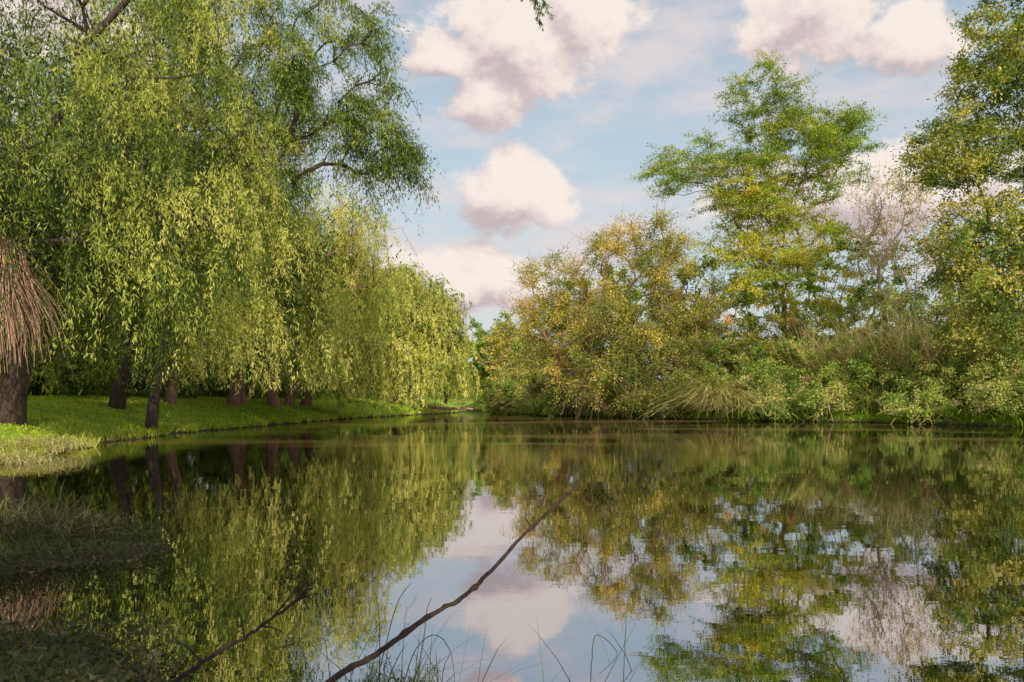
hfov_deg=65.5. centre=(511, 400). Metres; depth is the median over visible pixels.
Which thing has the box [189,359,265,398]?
shrub
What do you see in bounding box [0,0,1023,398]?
sky
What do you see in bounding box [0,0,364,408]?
willow tree
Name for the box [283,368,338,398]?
shrub
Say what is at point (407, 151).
tree
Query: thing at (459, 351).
willow tree
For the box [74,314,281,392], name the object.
willow tree
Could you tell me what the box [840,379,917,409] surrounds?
bush
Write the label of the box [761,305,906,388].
reed clump
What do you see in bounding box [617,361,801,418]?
sedge tuft
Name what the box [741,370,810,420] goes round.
shrub
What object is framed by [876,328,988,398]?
shrub
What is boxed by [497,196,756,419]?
autumn tree
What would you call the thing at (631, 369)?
distant woodland
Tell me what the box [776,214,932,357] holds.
broadleaf tree
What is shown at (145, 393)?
shrub
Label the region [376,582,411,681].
water reed
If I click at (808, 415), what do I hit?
bank weeds
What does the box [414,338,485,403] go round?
broadleaf tree
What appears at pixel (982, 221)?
broadleaf tree
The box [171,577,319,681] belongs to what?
fallen branch
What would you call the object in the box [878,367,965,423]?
shrub
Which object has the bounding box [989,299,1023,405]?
shrub
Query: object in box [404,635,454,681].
water reed
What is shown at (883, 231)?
pale tree
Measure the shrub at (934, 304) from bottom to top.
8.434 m
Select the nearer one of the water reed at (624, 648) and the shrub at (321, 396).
the water reed at (624, 648)
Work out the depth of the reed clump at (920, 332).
46.08 m
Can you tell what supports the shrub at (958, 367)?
on the ground at (212, 411)
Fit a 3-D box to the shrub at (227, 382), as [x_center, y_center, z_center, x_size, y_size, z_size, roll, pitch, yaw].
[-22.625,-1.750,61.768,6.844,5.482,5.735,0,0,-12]
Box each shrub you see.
[28,320,114,396]
[88,330,197,398]
[111,359,188,396]
[184,352,264,397]
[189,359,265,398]
[257,363,325,400]
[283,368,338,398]
[321,379,365,397]
[468,373,514,411]
[483,374,533,413]
[519,361,576,413]
[534,369,600,415]
[651,302,733,383]
[665,336,755,398]
[684,312,764,380]
[725,298,802,370]
[733,332,832,397]
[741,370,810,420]
[746,311,842,384]
[785,294,894,365]
[786,362,876,419]
[815,333,917,406]
[820,282,915,356]
[832,294,933,380]
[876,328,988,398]
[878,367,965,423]
[903,276,1000,350]
[936,295,1023,393]
[949,281,1021,338]
[955,346,1023,421]
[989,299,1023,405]
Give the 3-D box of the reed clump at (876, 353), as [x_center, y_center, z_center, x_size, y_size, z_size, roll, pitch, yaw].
[25.264,-3.857,51.585,16.076,6.054,13.521,0,0,0]
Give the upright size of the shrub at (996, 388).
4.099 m
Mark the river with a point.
(836, 552)
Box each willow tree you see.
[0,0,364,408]
[0,0,553,426]
[0,125,188,395]
[72,151,267,404]
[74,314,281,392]
[146,162,422,405]
[226,267,304,403]
[239,240,353,407]
[241,262,358,406]
[246,245,465,417]
[368,248,484,408]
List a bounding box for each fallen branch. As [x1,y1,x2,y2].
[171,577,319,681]
[324,477,581,681]
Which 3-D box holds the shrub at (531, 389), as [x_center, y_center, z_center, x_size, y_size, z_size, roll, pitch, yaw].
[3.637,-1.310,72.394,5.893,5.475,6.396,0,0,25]
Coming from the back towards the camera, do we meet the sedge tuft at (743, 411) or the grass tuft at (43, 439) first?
the sedge tuft at (743, 411)
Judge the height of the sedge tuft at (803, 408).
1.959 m
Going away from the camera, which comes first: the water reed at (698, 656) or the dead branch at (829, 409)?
the water reed at (698, 656)
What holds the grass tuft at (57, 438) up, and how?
on the ground at (212, 411)
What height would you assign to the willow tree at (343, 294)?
14.406 m
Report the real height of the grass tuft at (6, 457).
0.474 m
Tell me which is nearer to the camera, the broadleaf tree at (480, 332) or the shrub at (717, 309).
the shrub at (717, 309)
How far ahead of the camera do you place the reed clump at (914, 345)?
48.50 m
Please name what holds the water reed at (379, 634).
in the river
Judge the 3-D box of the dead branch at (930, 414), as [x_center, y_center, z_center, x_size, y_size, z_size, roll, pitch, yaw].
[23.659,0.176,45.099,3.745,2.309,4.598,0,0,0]
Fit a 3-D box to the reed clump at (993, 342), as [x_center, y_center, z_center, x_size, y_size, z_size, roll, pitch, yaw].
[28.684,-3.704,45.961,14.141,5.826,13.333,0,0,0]
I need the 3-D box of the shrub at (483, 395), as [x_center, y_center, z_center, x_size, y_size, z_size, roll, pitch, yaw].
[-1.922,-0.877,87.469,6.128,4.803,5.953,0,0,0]
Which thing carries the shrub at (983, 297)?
on the ground at (212, 411)
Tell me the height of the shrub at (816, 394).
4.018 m
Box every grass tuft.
[0,432,92,450]
[0,438,84,454]
[0,445,84,464]
[0,484,99,531]
[8,433,106,447]
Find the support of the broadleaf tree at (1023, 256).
on the ground at (212, 411)
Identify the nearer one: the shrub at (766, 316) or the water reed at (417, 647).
the water reed at (417, 647)
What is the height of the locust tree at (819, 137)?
27.414 m
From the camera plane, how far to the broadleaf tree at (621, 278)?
89.57 m
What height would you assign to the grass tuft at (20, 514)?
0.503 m
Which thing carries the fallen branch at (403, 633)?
on the ground at (212, 411)
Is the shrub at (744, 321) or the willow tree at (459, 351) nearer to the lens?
the shrub at (744, 321)
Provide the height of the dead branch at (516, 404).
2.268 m
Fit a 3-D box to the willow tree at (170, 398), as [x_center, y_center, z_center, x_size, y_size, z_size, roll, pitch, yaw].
[-16.665,-5.954,38.724,10.293,12.651,8.551,0,0,0]
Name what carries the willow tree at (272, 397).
on the ground at (212, 411)
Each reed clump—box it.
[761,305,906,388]
[791,302,936,386]
[817,295,1016,386]
[865,287,1023,389]
[914,294,1023,379]
[914,298,1019,359]
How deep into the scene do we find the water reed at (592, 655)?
3.40 m
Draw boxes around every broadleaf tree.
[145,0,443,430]
[356,365,386,397]
[359,354,443,399]
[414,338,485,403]
[453,317,512,399]
[470,319,543,385]
[476,315,541,398]
[497,293,574,383]
[550,263,685,383]
[639,246,780,366]
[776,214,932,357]
[884,0,1023,360]
[930,208,1023,334]
[1011,214,1023,306]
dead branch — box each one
[497,393,539,414]
[807,381,872,421]
[907,385,955,424]
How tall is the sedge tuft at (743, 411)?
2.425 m
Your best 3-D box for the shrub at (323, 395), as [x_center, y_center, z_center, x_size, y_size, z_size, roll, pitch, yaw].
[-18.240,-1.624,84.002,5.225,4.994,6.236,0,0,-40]
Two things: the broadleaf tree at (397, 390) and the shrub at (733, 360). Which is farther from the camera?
the broadleaf tree at (397, 390)
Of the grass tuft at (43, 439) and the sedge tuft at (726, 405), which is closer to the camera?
the grass tuft at (43, 439)
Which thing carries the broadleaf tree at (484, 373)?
on the ground at (212, 411)
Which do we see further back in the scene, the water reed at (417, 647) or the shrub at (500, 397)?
the shrub at (500, 397)
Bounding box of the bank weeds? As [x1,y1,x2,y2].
[474,374,1023,426]
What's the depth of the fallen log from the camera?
80.73 m
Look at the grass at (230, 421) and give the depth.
34.95 m
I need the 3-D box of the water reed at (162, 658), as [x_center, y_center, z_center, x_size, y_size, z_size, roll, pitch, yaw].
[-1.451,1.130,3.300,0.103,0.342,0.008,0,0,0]
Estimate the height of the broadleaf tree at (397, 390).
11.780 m
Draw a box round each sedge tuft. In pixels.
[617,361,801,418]
[623,373,774,416]
[649,374,802,421]
[690,385,805,419]
[780,382,860,410]
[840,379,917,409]
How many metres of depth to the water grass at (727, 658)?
3.81 m
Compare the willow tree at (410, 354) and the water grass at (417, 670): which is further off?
the willow tree at (410, 354)
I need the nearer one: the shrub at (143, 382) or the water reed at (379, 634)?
the water reed at (379, 634)
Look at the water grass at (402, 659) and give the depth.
3.56 m
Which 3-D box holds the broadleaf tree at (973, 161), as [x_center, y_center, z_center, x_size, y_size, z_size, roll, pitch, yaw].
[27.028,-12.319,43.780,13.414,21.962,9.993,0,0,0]
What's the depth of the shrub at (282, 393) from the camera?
64.56 m
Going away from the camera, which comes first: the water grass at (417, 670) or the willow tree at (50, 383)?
the water grass at (417, 670)
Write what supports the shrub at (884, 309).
on the ground at (212, 411)
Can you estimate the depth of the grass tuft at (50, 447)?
18.17 m
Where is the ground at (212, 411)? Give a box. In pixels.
[0,383,1023,681]
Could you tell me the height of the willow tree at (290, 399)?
11.825 m
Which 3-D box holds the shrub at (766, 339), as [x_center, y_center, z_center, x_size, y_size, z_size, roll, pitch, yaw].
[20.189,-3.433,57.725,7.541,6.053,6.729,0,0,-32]
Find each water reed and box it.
[155,633,173,681]
[375,593,379,681]
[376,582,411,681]
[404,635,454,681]
[414,598,431,681]
[590,635,617,681]
[623,605,626,681]
[697,625,705,680]
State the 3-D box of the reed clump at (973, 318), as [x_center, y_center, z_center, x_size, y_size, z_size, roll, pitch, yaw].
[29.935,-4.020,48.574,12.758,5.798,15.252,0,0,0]
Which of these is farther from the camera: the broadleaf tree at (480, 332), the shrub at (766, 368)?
the broadleaf tree at (480, 332)
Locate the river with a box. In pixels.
[0,410,1023,681]
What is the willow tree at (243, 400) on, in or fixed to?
on the ground at (212, 411)
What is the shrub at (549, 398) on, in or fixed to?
on the ground at (212, 411)
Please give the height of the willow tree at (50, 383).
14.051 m
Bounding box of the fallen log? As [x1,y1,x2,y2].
[416,400,472,412]
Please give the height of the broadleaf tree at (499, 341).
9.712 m
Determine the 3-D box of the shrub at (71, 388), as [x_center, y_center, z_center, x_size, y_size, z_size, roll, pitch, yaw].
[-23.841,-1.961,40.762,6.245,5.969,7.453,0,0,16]
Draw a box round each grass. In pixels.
[0,394,457,457]
[0,479,247,681]
[308,606,513,681]
[352,617,566,681]
[536,613,663,681]
[671,616,761,681]
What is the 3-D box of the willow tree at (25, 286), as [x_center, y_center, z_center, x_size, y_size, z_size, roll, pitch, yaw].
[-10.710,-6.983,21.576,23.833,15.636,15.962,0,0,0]
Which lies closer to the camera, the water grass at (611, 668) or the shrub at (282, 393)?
the water grass at (611, 668)
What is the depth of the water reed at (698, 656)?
3.70 m
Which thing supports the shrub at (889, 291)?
on the ground at (212, 411)
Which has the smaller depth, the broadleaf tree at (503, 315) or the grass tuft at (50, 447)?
the grass tuft at (50, 447)
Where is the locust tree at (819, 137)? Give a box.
[625,46,892,355]
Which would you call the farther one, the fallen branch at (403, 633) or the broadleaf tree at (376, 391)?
the broadleaf tree at (376, 391)
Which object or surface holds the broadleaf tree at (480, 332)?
on the ground at (212, 411)
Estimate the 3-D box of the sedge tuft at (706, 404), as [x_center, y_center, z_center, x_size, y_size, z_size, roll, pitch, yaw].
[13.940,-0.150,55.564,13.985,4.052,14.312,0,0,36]
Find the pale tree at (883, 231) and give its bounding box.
[839,152,949,336]
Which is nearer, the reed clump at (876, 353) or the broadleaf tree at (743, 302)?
the reed clump at (876, 353)
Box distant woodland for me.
[56,318,827,398]
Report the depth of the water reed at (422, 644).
3.55 m
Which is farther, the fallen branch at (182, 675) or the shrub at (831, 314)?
the shrub at (831, 314)

